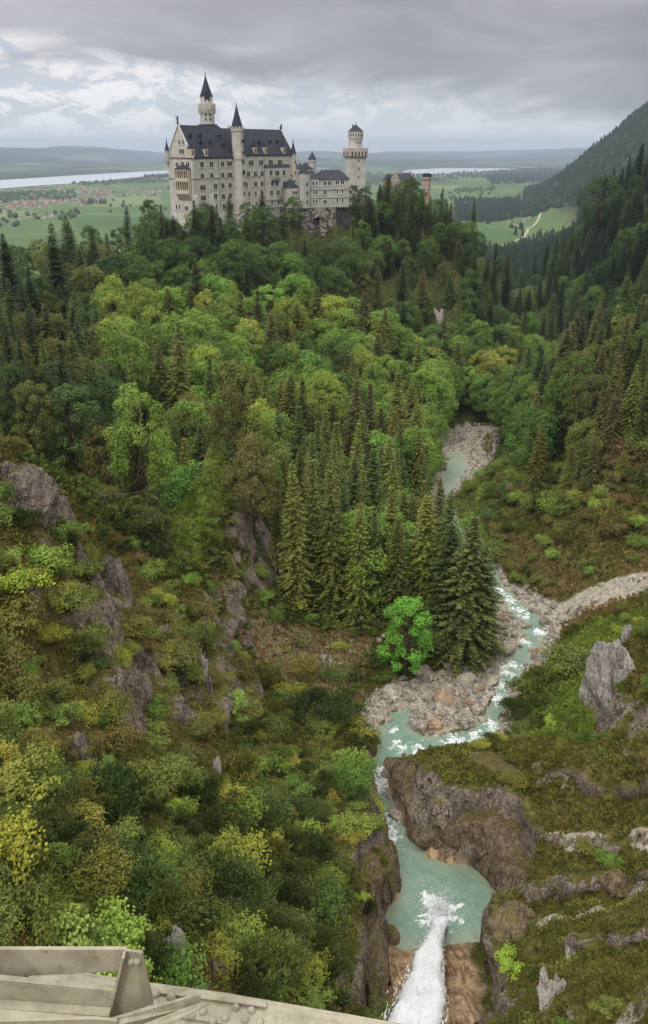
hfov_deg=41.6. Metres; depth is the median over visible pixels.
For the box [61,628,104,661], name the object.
mountain pine
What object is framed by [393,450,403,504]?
spruce tree
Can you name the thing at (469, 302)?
broadleaf tree
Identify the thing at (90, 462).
broadleaf tree
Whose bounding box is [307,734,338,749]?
bush
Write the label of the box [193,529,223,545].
mountain pine
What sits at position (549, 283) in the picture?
spruce tree
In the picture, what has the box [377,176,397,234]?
spruce tree
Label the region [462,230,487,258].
broadleaf tree
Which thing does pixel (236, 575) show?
alder bush
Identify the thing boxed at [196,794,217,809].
mountain pine
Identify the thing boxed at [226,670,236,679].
alder bush
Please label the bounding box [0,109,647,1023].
ground
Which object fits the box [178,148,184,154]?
window
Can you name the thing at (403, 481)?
spruce tree
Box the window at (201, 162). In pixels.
[200,160,204,167]
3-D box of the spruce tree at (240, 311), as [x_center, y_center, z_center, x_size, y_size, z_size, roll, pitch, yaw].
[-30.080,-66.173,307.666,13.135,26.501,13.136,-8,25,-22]
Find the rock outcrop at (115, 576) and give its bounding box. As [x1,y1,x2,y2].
[100,553,133,605]
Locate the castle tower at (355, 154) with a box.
[342,123,368,207]
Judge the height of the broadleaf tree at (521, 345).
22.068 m
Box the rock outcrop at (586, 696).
[579,676,596,704]
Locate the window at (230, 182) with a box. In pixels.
[228,181,231,188]
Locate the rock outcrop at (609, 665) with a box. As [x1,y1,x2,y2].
[585,638,635,711]
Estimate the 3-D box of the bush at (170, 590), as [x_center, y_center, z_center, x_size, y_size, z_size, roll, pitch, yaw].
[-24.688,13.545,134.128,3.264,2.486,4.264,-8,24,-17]
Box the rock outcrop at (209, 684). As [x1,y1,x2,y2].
[202,655,212,695]
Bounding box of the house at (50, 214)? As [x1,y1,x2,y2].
[47,211,53,216]
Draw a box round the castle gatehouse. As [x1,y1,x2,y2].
[382,171,413,208]
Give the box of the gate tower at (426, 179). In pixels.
[422,173,431,205]
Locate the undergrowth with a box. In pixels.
[0,202,643,692]
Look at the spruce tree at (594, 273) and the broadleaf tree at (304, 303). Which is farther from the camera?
the spruce tree at (594, 273)
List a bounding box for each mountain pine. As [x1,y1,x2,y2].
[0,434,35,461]
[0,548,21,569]
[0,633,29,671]
[0,829,43,875]
[8,507,46,529]
[16,853,50,885]
[18,798,41,812]
[20,819,65,848]
[25,818,99,862]
[26,785,84,829]
[49,777,117,820]
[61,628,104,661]
[67,814,109,841]
[75,488,127,525]
[85,757,160,833]
[94,524,110,536]
[95,533,122,548]
[105,905,129,920]
[109,861,216,946]
[112,505,166,534]
[113,539,133,552]
[114,524,142,534]
[114,820,152,848]
[124,794,171,824]
[126,494,141,503]
[132,496,155,509]
[137,923,180,980]
[140,516,171,536]
[143,540,174,557]
[145,498,168,512]
[147,527,181,551]
[158,558,181,571]
[165,825,189,844]
[171,810,206,840]
[174,782,205,807]
[176,604,197,617]
[177,847,266,917]
[182,558,202,571]
[183,908,222,936]
[184,623,200,639]
[184,803,228,836]
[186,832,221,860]
[189,621,228,649]
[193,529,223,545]
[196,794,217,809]
[197,772,243,820]
[199,805,266,840]
[205,600,219,607]
[206,508,224,517]
[213,622,224,634]
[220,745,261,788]
[223,835,296,880]
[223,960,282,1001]
[225,926,310,992]
[227,726,246,743]
[228,718,271,744]
[229,764,253,777]
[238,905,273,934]
[239,802,280,837]
[240,853,265,878]
[240,903,303,941]
[251,843,276,885]
[253,661,284,687]
[254,826,271,839]
[255,708,274,727]
[259,742,291,765]
[261,690,287,717]
[266,872,319,915]
[268,689,304,713]
[269,708,297,726]
[270,771,296,783]
[272,717,294,735]
[273,867,302,890]
[275,825,312,855]
[276,858,301,880]
[279,686,330,728]
[279,850,316,880]
[280,766,304,783]
[281,745,299,765]
[288,759,314,775]
[289,824,334,874]
[295,758,318,772]
[296,672,314,685]
[296,744,308,758]
[297,857,324,888]
[298,689,370,730]
[301,768,342,801]
[304,815,321,826]
[304,925,366,973]
[310,747,328,755]
[310,956,356,1002]
[312,834,336,854]
[313,880,354,923]
[324,909,349,935]
[329,864,356,901]
[332,980,355,1011]
[337,687,351,693]
[341,698,367,717]
[343,729,382,757]
[343,785,369,803]
[344,715,368,732]
[362,899,378,918]
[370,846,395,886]
[371,652,400,671]
[393,643,420,657]
[480,495,496,502]
[480,522,493,531]
[481,731,501,744]
[483,464,505,470]
[484,467,500,475]
[491,489,516,507]
[495,695,533,727]
[496,461,513,471]
[498,514,517,521]
[501,520,514,530]
[503,664,564,711]
[510,460,524,467]
[510,518,527,531]
[517,564,532,575]
[526,485,561,510]
[526,713,546,728]
[531,468,560,484]
[541,726,571,738]
[542,473,561,483]
[544,458,559,469]
[548,520,586,545]
[562,621,579,632]
[573,729,604,744]
[576,483,591,490]
[598,461,611,469]
[618,500,635,509]
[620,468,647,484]
[641,626,647,636]
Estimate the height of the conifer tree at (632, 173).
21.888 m
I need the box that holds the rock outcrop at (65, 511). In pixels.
[57,495,75,522]
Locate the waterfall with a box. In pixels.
[382,887,466,1023]
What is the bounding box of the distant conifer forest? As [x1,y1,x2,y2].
[78,101,647,289]
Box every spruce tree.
[0,233,20,292]
[0,240,33,337]
[0,277,19,339]
[0,306,12,391]
[0,318,37,441]
[7,308,26,370]
[14,280,36,348]
[14,339,45,442]
[23,267,56,338]
[23,311,48,397]
[24,302,41,364]
[31,287,52,331]
[36,303,61,379]
[37,223,82,320]
[38,332,48,384]
[48,341,80,462]
[53,285,68,342]
[58,214,83,288]
[58,262,70,308]
[60,244,71,296]
[64,306,83,352]
[66,331,91,425]
[67,221,78,266]
[68,289,87,329]
[70,248,95,306]
[71,317,92,382]
[72,326,89,381]
[82,322,96,359]
[84,249,99,292]
[85,228,105,284]
[86,270,97,310]
[89,303,112,375]
[102,233,112,270]
[112,387,134,494]
[121,206,135,247]
[123,356,156,498]
[124,396,162,507]
[146,343,175,427]
[154,205,169,256]
[159,218,174,264]
[159,287,176,332]
[161,339,193,423]
[167,320,193,417]
[168,215,180,255]
[178,437,195,496]
[182,261,211,316]
[188,200,205,252]
[191,424,206,484]
[202,356,230,437]
[203,423,211,446]
[204,205,220,257]
[207,232,217,268]
[214,217,233,271]
[222,196,240,239]
[225,553,236,572]
[233,291,250,331]
[235,211,255,263]
[238,372,269,467]
[240,264,254,315]
[249,289,266,363]
[255,190,273,234]
[259,375,274,440]
[261,313,280,377]
[262,409,295,524]
[267,479,287,572]
[272,378,294,440]
[272,458,298,551]
[275,461,319,615]
[277,214,294,266]
[277,372,308,464]
[279,206,294,247]
[280,320,298,368]
[288,379,313,467]
[290,302,309,367]
[291,404,309,471]
[294,446,306,519]
[296,238,312,283]
[299,456,324,544]
[300,434,323,540]
[302,457,329,611]
[303,287,331,366]
[305,261,326,308]
[307,402,314,448]
[309,467,354,621]
[311,404,329,450]
[313,419,328,506]
[317,458,341,557]
[320,411,332,458]
[325,421,345,489]
[327,404,337,447]
[329,439,340,517]
[330,421,347,473]
[332,484,356,599]
[336,456,370,577]
[336,502,377,624]
[339,354,352,400]
[339,377,368,468]
[339,402,354,469]
[345,355,359,385]
[348,422,364,485]
[350,409,371,473]
[352,200,364,226]
[352,291,375,359]
[355,316,366,369]
[359,195,379,231]
[359,334,391,387]
[359,442,372,493]
[359,469,373,564]
[360,510,386,621]
[361,447,387,522]
[362,201,379,236]
[363,383,383,454]
[369,218,381,249]
[371,265,384,310]
[371,445,385,512]
[373,407,388,457]
[375,184,383,221]
[375,308,400,374]
[376,438,400,509]
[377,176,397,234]
[377,518,413,632]
[378,325,391,377]
[378,484,411,614]
[381,459,400,507]
[382,213,393,243]
[383,240,393,277]
[383,370,410,437]
[387,307,401,352]
[387,409,399,443]
[389,262,409,311]
[390,191,403,234]
[391,212,404,242]
[392,231,403,266]
[392,422,414,496]
[393,220,409,258]
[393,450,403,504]
[396,447,410,497]
[397,490,414,593]
[398,302,407,346]
[399,382,423,433]
[403,196,418,240]
[403,493,441,629]
[405,232,418,267]
[405,294,419,328]
[405,430,432,513]
[407,403,435,504]
[408,222,424,258]
[410,341,425,392]
[411,478,431,589]
[414,268,432,323]
[414,384,426,422]
[414,461,433,517]
[414,492,461,632]
[415,189,425,220]
[420,243,433,277]
[423,396,443,468]
[425,523,468,659]
[427,515,500,679]
[429,477,447,592]
[436,187,444,217]
[436,310,452,372]
[439,200,449,232]
[439,273,457,311]
[442,202,455,240]
[450,343,467,406]
[451,239,465,272]
[462,547,508,665]
[466,259,480,295]
[467,253,480,276]
[469,274,486,317]
[470,201,479,235]
[479,258,492,295]
[479,282,493,307]
[479,301,487,328]
[484,291,492,317]
[484,299,496,335]
[484,604,498,652]
[488,267,501,304]
[490,369,522,438]
[491,242,499,276]
[492,284,501,320]
[498,269,515,308]
[499,273,508,305]
[500,254,513,283]
[509,296,520,329]
[512,349,523,369]
[513,390,541,473]
[515,290,523,324]
[517,347,534,398]
[518,349,547,406]
[519,322,526,352]
[519,499,530,520]
[520,290,533,321]
[520,310,528,351]
[520,420,549,494]
[521,362,549,443]
[529,300,538,329]
[533,277,546,303]
[534,289,540,310]
[538,317,547,346]
[540,392,564,458]
[543,271,552,298]
[544,357,560,401]
[545,312,557,347]
[545,380,568,462]
[553,329,578,394]
[554,345,565,399]
[555,452,576,490]
[557,321,580,367]
[561,336,577,396]
[571,242,581,275]
[571,318,579,345]
[574,320,587,370]
[575,306,585,335]
[576,249,587,278]
[576,296,584,316]
[576,345,607,416]
[577,436,603,487]
[578,262,598,307]
[579,319,598,373]
[582,320,590,370]
[586,316,607,356]
[586,387,612,448]
[587,378,607,440]
[588,306,602,347]
[588,317,614,380]
[589,324,607,384]
[591,267,601,294]
[595,344,617,413]
[596,293,605,312]
[596,353,625,437]
[598,378,624,466]
[601,259,617,291]
[601,500,616,527]
[603,189,617,225]
[603,212,618,249]
[606,304,623,355]
[611,316,631,385]
[612,168,625,196]
[613,246,627,285]
[613,334,634,398]
[614,451,627,478]
[615,275,635,333]
[617,250,635,287]
[617,360,640,434]
[617,364,642,448]
[618,254,636,295]
[622,161,632,191]
[622,337,642,400]
[624,302,643,376]
[624,342,647,416]
[625,294,647,356]
[626,379,647,455]
[630,301,647,370]
[631,223,642,258]
[632,232,644,275]
[633,463,647,489]
[635,143,645,176]
[635,375,647,423]
[638,340,647,393]
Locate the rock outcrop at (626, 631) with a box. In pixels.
[620,624,631,644]
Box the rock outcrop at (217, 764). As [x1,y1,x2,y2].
[213,756,221,774]
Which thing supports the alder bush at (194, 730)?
on the ground at (464, 973)
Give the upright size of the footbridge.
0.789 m
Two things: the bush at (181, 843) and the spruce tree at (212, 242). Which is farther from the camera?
the spruce tree at (212, 242)
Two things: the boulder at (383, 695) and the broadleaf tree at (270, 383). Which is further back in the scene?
the broadleaf tree at (270, 383)
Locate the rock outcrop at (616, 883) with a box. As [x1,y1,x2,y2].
[597,869,636,899]
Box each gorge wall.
[359,751,401,1018]
[384,751,533,892]
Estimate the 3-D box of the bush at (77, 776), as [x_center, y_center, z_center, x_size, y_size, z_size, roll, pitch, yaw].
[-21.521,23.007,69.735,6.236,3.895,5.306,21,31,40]
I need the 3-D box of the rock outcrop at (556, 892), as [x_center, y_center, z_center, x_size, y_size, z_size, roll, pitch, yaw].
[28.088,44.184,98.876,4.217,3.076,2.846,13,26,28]
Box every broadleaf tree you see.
[0,244,31,277]
[0,338,41,421]
[0,359,42,435]
[9,310,55,354]
[9,380,55,457]
[11,265,48,315]
[22,366,57,435]
[27,239,49,276]
[31,277,58,311]
[31,335,83,401]
[35,244,63,278]
[35,313,72,365]
[36,356,89,415]
[37,290,67,335]
[38,383,103,474]
[43,262,76,297]
[50,300,69,340]
[60,409,113,476]
[63,354,111,410]
[64,273,89,311]
[64,290,100,331]
[65,306,101,344]
[67,247,96,267]
[68,264,112,306]
[76,369,129,435]
[76,383,118,470]
[78,224,105,259]
[78,423,127,490]
[80,325,108,364]
[80,344,97,377]
[81,315,138,372]
[82,241,114,265]
[87,285,140,331]
[88,309,113,338]
[91,273,134,319]
[92,358,124,411]
[94,251,134,291]
[94,327,149,407]
[99,290,133,335]
[102,382,175,495]
[106,330,154,391]
[109,227,131,255]
[113,433,183,501]
[116,262,155,303]
[117,249,156,290]
[117,297,145,332]
[117,314,147,357]
[120,359,155,423]
[124,281,162,326]
[127,220,160,257]
[128,277,162,315]
[130,318,174,381]
[131,299,163,348]
[138,199,158,225]
[138,305,169,361]
[139,211,165,244]
[140,244,162,275]
[140,260,168,303]
[144,427,181,499]
[145,355,195,409]
[150,236,190,283]
[151,286,188,327]
[152,311,203,360]
[157,459,202,507]
[159,218,186,242]
[161,334,188,366]
[161,406,208,476]
[162,242,197,278]
[165,264,192,314]
[166,399,216,471]
[170,336,221,390]
[171,323,200,347]
[172,390,218,461]
[174,381,230,441]
[175,282,198,318]
[179,236,203,263]
[181,233,217,271]
[181,306,225,358]
[182,208,215,241]
[183,272,234,317]
[185,347,203,384]
[185,356,225,403]
[186,343,222,379]
[188,258,222,292]
[188,288,220,334]
[188,360,224,402]
[189,202,222,234]
[193,305,229,345]
[200,253,234,289]
[200,383,264,466]
[201,327,232,376]
[202,355,263,428]
[209,278,244,314]
[210,292,243,330]
[213,302,242,334]
[213,346,251,430]
[215,329,254,362]
[216,237,263,284]
[218,431,282,536]
[219,314,250,344]
[222,218,241,242]
[223,259,245,299]
[228,351,259,388]
[229,407,292,503]
[230,356,270,420]
[231,317,269,369]
[233,295,272,340]
[233,325,263,372]
[234,254,266,298]
[237,202,259,229]
[240,217,263,248]
[244,204,282,249]
[244,398,276,483]
[247,242,272,287]
[247,284,286,328]
[249,260,271,301]
[252,312,295,359]
[253,339,291,386]
[255,410,294,477]
[259,243,289,284]
[259,376,277,407]
[261,272,292,313]
[264,346,301,399]
[267,239,295,273]
[268,299,311,347]
[268,366,316,416]
[269,251,312,295]
[269,272,316,324]
[269,340,306,392]
[280,297,308,341]
[282,196,303,229]
[289,316,318,359]
[290,370,350,429]
[291,330,315,370]
[291,447,349,503]
[294,254,323,282]
[295,362,332,413]
[295,387,343,445]
[296,286,317,318]
[298,349,335,397]
[300,432,329,455]
[305,238,328,267]
[309,265,353,306]
[309,316,347,365]
[312,293,352,349]
[314,332,351,378]
[315,326,366,372]
[316,369,363,418]
[317,243,338,276]
[323,472,361,525]
[325,239,353,276]
[325,308,358,353]
[325,454,350,478]
[328,505,404,615]
[329,258,352,292]
[330,349,361,386]
[332,279,358,310]
[333,236,360,270]
[336,295,370,334]
[338,377,385,423]
[339,400,365,452]
[343,240,365,274]
[343,249,371,290]
[343,335,367,375]
[345,344,379,384]
[346,390,379,420]
[348,185,358,215]
[350,329,380,377]
[351,185,374,221]
[353,379,381,407]
[354,219,372,246]
[355,274,374,299]
[358,360,391,403]
[359,429,406,477]
[362,248,385,282]
[365,307,407,352]
[365,315,392,348]
[365,399,390,434]
[366,512,418,586]
[368,234,399,267]
[370,487,419,541]
[372,201,394,230]
[372,354,401,396]
[374,596,433,680]
[376,183,397,211]
[378,359,412,398]
[378,389,413,431]
[379,297,403,320]
[379,322,415,370]
[383,434,422,492]
[386,424,450,492]
[386,496,420,551]
[391,177,416,207]
[394,239,411,268]
[395,301,423,332]
[399,177,427,215]
[399,403,451,461]
[400,334,429,366]
[401,342,435,377]
[402,367,438,409]
[402,369,457,421]
[405,258,420,288]
[406,355,456,409]
[412,201,430,229]
[413,239,440,265]
[413,345,444,376]
[414,335,448,368]
[417,294,431,320]
[417,324,449,357]
[421,378,458,430]
[425,199,446,227]
[430,222,449,252]
[434,359,465,401]
[435,261,457,293]
[437,321,469,358]
[438,226,460,261]
[443,334,476,371]
[446,219,469,254]
[455,365,483,412]
[456,341,484,394]
[456,515,491,560]
[457,313,480,342]
[458,220,478,242]
[459,242,478,267]
[460,267,484,305]
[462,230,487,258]
[462,289,481,316]
[462,348,513,401]
[463,319,494,356]
[465,331,493,371]
[469,371,503,422]
[476,360,505,415]
[481,432,493,453]
[482,323,516,357]
[485,303,511,334]
[485,382,521,424]
[487,498,503,511]
[489,366,518,416]
[491,345,517,374]
[492,255,506,276]
[492,323,520,362]
[497,312,523,346]
[499,363,532,400]
[501,373,539,426]
[501,405,559,472]
[508,341,532,368]
[510,399,533,440]
[516,333,549,367]
[518,286,535,312]
[518,311,540,334]
[519,386,538,420]
[526,358,556,380]
[528,274,541,297]
[532,340,560,372]
[540,376,571,421]
[541,350,598,428]
[546,252,564,275]
[548,294,563,312]
[555,276,570,295]
[564,288,576,310]
[564,416,608,480]
[565,373,611,441]
[569,344,599,390]
[571,272,590,297]
[572,224,587,244]
[575,173,631,240]
[579,285,604,317]
[589,264,606,287]
[594,300,636,340]
[597,336,626,378]
[600,255,624,277]
[606,282,647,330]
[608,234,631,263]
[609,312,641,358]
[612,188,631,212]
[615,228,636,255]
[626,175,644,202]
[628,223,647,251]
[629,280,647,313]
[629,321,647,369]
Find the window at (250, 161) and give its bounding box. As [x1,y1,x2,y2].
[248,159,253,165]
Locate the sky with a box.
[0,0,647,152]
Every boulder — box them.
[379,691,389,698]
[381,767,387,779]
[382,683,403,699]
[383,790,391,800]
[384,715,392,722]
[388,805,401,820]
[397,675,406,681]
[401,681,408,686]
[405,689,415,694]
[409,712,424,719]
[410,695,416,701]
[412,669,421,675]
[412,718,427,732]
[419,664,433,682]
[420,693,430,700]
[427,719,443,730]
[435,688,454,703]
[435,714,442,718]
[439,679,446,683]
[442,658,451,670]
[455,672,475,688]
[458,717,474,730]
[463,691,469,695]
[463,698,473,705]
[472,689,481,695]
[472,710,480,715]
[477,685,485,691]
[478,716,488,722]
[485,674,499,686]
[493,642,503,655]
[496,606,507,613]
[503,643,515,657]
[504,682,516,693]
[513,691,521,698]
[517,621,530,627]
[523,584,529,589]
[527,608,535,612]
[528,648,539,652]
[533,651,547,660]
[535,597,541,602]
[539,615,549,626]
[549,601,558,608]
[550,629,559,638]
[560,617,568,623]
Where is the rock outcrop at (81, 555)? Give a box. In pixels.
[76,540,97,587]
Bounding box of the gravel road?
[500,207,543,245]
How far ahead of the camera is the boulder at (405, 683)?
159.92 m
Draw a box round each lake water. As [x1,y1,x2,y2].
[0,171,168,188]
[402,167,532,173]
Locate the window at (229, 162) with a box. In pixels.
[227,160,232,166]
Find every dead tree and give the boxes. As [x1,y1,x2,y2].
[54,461,165,505]
[143,506,207,566]
[189,595,223,655]
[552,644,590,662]
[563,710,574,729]
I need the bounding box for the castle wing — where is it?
[280,165,352,237]
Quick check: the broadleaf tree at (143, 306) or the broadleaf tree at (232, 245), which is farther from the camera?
the broadleaf tree at (232, 245)
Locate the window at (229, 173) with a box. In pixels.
[227,171,232,178]
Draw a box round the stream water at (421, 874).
[373,453,547,951]
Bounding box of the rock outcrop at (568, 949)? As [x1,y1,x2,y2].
[565,945,575,959]
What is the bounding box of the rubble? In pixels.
[320,422,647,735]
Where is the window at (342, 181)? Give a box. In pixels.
[340,179,344,184]
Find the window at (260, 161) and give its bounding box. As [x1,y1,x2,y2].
[258,159,263,165]
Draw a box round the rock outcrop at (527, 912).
[503,900,535,917]
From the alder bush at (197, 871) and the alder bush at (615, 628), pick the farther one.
the alder bush at (615, 628)
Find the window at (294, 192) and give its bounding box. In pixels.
[292,190,297,194]
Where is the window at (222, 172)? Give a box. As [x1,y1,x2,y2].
[220,171,224,178]
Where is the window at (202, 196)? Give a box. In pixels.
[200,194,205,201]
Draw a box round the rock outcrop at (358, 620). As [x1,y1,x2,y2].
[344,615,380,627]
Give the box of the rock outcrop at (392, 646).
[387,632,409,649]
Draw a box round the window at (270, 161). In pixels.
[268,159,272,164]
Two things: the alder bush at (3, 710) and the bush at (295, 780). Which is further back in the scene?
the bush at (295, 780)
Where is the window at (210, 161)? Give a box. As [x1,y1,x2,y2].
[209,160,213,167]
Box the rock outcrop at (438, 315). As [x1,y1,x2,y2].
[434,308,445,326]
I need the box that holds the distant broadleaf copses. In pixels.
[0,108,646,251]
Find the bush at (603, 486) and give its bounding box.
[599,485,610,496]
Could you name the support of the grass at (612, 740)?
on the ground at (464, 973)
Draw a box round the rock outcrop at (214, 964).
[207,958,230,983]
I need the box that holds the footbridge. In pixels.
[0,946,400,1023]
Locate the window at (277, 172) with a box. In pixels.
[275,169,279,175]
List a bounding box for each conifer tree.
[515,270,524,289]
[526,259,536,284]
[537,243,549,278]
[539,245,549,280]
[543,257,556,289]
[544,248,556,284]
[544,292,558,331]
[547,273,562,306]
[548,238,560,266]
[548,242,559,276]
[554,305,565,334]
[554,314,560,338]
[556,278,564,312]
[558,242,564,265]
[560,240,571,271]
[560,259,570,285]
[560,320,568,340]
[563,282,578,321]
[564,268,576,309]
[566,247,580,281]
[569,227,574,253]
[570,244,577,265]
[572,267,589,314]
[573,257,581,283]
[578,222,589,251]
[581,239,589,266]
[585,284,595,324]
[591,279,611,324]
[597,239,608,269]
[602,273,616,316]
[615,200,629,240]
[618,200,631,234]
[623,155,630,183]
[623,209,638,258]
[624,167,634,192]
[624,264,631,287]
[626,187,643,225]
[626,194,637,227]
[629,235,640,274]
[630,159,644,195]
[632,209,645,242]
[633,146,644,178]
[636,255,647,294]
[637,189,646,219]
[637,262,646,290]
[639,225,647,262]
[641,161,647,186]
[643,211,647,234]
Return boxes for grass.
[0,398,647,1023]
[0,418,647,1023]
[162,443,647,739]
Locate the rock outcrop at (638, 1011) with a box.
[632,993,647,1020]
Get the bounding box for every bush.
[0,481,20,502]
[0,498,19,529]
[0,563,55,604]
[0,589,46,639]
[0,637,34,685]
[0,671,47,706]
[0,696,22,731]
[0,696,47,730]
[0,699,9,727]
[0,719,25,767]
[0,734,61,823]
[0,738,27,775]
[0,799,27,825]
[0,802,48,893]
[0,847,61,945]
[0,891,25,945]
[2,542,24,569]
[10,659,38,682]
[12,743,37,765]
[16,564,47,588]
[16,726,63,760]
[17,722,54,749]
[20,752,68,786]
[23,654,46,667]
[24,542,74,573]
[26,769,75,797]
[27,743,58,775]
[30,759,90,801]
[30,842,87,871]
[31,698,58,717]
[32,622,73,645]
[35,900,128,977]
[37,678,74,705]
[42,578,99,617]
[42,900,110,945]
[46,700,86,728]
[49,519,95,542]
[49,742,69,753]
[51,788,82,823]
[52,566,67,577]
[52,676,74,700]
[53,859,87,879]
[57,580,76,591]
[58,837,139,903]
[59,747,77,761]
[62,796,114,843]
[64,829,122,858]
[66,560,88,578]
[66,696,99,728]
[68,730,102,759]
[68,834,109,867]
[72,757,96,776]
[74,662,95,681]
[76,551,108,579]
[81,494,98,504]
[81,753,123,791]
[82,542,91,553]
[82,617,114,644]
[82,654,118,668]
[84,473,107,487]
[85,637,107,657]
[87,684,135,725]
[87,893,161,980]
[90,586,102,600]
[91,697,118,731]
[92,484,119,495]
[94,720,148,756]
[99,753,114,763]
[101,832,164,888]
[102,814,145,861]
[111,642,133,671]
[114,848,188,912]
[120,614,157,640]
[120,637,142,661]
[124,534,140,547]
[129,753,189,799]
[129,808,143,822]
[130,552,149,563]
[130,616,162,639]
[132,558,165,581]
[135,637,158,649]
[137,828,185,872]
[137,905,177,948]
[139,595,152,606]
[141,932,217,990]
[142,605,180,622]
[142,749,164,769]
[142,784,168,800]
[144,692,172,720]
[144,717,175,750]
[144,742,167,762]
[145,592,165,606]
[147,586,179,607]
[151,799,176,818]
[153,578,181,589]
[154,566,176,579]
[154,582,166,589]
[156,635,201,674]
[156,750,206,788]
[157,652,174,673]
[160,669,182,695]
[162,587,177,601]
[162,622,181,638]
[162,795,200,819]
[162,829,198,873]
[166,735,205,766]
[168,604,186,623]
[168,617,188,626]
[169,860,218,894]
[172,661,190,674]
[176,626,202,644]
[176,756,208,790]
[176,856,199,880]
[177,630,197,647]
[178,793,195,810]
[181,571,198,583]
[181,661,205,684]
[181,712,215,739]
[182,873,207,923]
[189,602,220,621]
[189,617,215,637]
[189,768,213,784]
[191,564,208,572]
[191,576,202,586]
[191,699,218,738]
[193,821,271,887]
[197,884,216,904]
[201,517,220,525]
[201,896,242,931]
[202,580,216,594]
[202,835,241,865]
[202,927,242,982]
[204,555,218,564]
[205,781,245,807]
[207,705,229,726]
[208,669,227,683]
[213,856,264,899]
[214,681,229,694]
[215,779,268,826]
[216,823,240,844]
[216,908,267,957]
[224,640,235,650]
[224,653,233,663]
[225,517,240,525]
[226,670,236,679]
[227,689,250,717]
[227,875,277,912]
[230,656,253,678]
[231,570,249,580]
[231,712,248,722]
[232,638,241,650]
[232,813,257,830]
[234,649,249,660]
[237,739,252,751]
[239,696,264,720]
[242,787,295,823]
[244,620,253,628]
[246,671,259,679]
[246,730,267,739]
[246,748,292,773]
[247,740,273,770]
[248,608,261,616]
[249,767,275,804]
[250,933,310,998]
[251,753,268,776]
[254,711,292,743]
[255,562,270,577]
[256,960,288,1001]
[257,588,274,602]
[257,707,280,722]
[257,828,283,857]
[257,872,283,905]
[258,814,274,825]
[263,602,285,623]
[265,868,288,879]
[268,783,282,804]
[269,756,292,767]
[269,777,290,795]
[270,801,291,834]
[271,680,306,697]
[278,906,317,975]
[279,805,298,824]
[279,870,350,938]
[281,772,316,796]
[282,790,306,806]
[283,749,300,770]
[284,646,291,652]
[284,744,302,755]
[284,796,336,821]
[288,654,321,677]
[288,903,313,934]
[291,637,308,647]
[291,817,326,843]
[291,951,329,995]
[293,981,336,1009]
[294,911,316,940]
[296,705,334,729]
[303,612,320,620]
[303,760,338,783]
[304,790,323,804]
[305,759,320,769]
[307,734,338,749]
[307,865,350,899]
[309,947,338,1002]
[310,745,333,759]
[310,861,349,897]
[313,718,344,737]
[313,754,326,759]
[313,800,338,819]
[316,660,353,684]
[317,746,375,779]
[318,754,348,768]
[319,845,354,874]
[320,611,336,625]
[320,785,341,804]
[324,754,378,797]
[325,813,339,829]
[330,774,353,786]
[331,639,349,650]
[333,811,387,839]
[334,620,345,631]
[338,824,365,844]
[344,713,384,748]
[344,799,368,810]
[344,809,361,816]
[355,890,372,902]
[359,994,398,1020]
[365,629,380,635]
[366,812,387,834]
[367,789,387,814]
[375,667,398,682]
[408,625,455,650]
[455,498,470,506]
[456,499,479,513]
[457,491,475,498]
[457,509,470,518]
[460,477,480,491]
[464,514,484,522]
[467,736,491,749]
[470,467,492,477]
[473,504,504,521]
[478,474,489,480]
[479,480,507,500]
[486,538,505,547]
[488,520,499,530]
[488,529,500,535]
[489,541,510,551]
[489,542,516,558]
[492,522,507,532]
[493,473,505,481]
[494,940,524,982]
[495,532,509,541]
[495,729,512,741]
[497,554,519,569]
[498,767,531,794]
[499,504,515,513]
[501,507,518,519]
[505,491,517,503]
[508,490,525,501]
[508,570,528,583]
[510,471,523,479]
[512,482,525,491]
[512,508,526,519]
[513,471,528,480]
[513,715,539,733]
[518,490,542,511]
[526,513,535,519]
[528,552,539,560]
[529,573,554,586]
[534,533,552,546]
[535,508,549,517]
[536,490,575,516]
[537,639,593,681]
[538,512,557,526]
[541,587,554,594]
[543,481,553,486]
[543,713,557,727]
[545,547,562,558]
[546,461,565,473]
[550,486,570,502]
[551,1013,570,1023]
[553,734,567,748]
[555,490,578,502]
[555,519,572,528]
[564,485,584,503]
[565,477,579,487]
[569,498,582,510]
[572,833,598,857]
[576,507,593,519]
[579,469,601,481]
[579,559,594,566]
[580,490,595,502]
[582,565,594,574]
[586,494,603,511]
[586,995,627,1020]
[587,504,625,524]
[589,555,600,564]
[591,485,609,497]
[594,847,623,867]
[597,518,631,538]
[599,450,634,470]
[599,792,616,802]
[600,468,609,475]
[600,496,616,506]
[602,731,613,739]
[603,470,630,484]
[604,482,620,490]
[607,434,647,457]
[607,517,630,535]
[610,622,622,633]
[613,597,630,609]
[614,518,640,533]
[615,492,641,507]
[617,508,639,520]
[619,422,647,454]
[619,612,631,621]
[625,479,644,495]
[625,549,643,563]
[626,453,647,463]
[626,514,647,527]
[627,532,647,548]
[629,985,647,1007]
[633,617,647,634]
[634,749,647,772]
[639,672,647,691]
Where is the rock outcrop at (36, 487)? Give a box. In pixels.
[0,460,61,529]
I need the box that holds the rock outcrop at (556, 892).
[548,880,573,901]
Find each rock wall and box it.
[358,733,376,757]
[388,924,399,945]
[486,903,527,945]
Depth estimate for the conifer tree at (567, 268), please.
604.35 m
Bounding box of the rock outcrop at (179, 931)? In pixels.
[162,924,187,970]
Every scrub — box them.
[0,452,646,1023]
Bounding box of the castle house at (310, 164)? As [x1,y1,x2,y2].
[295,152,315,207]
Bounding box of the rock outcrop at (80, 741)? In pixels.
[70,730,92,764]
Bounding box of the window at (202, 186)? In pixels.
[200,184,205,190]
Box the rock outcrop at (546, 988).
[537,965,566,1013]
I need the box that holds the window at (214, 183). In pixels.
[213,182,217,189]

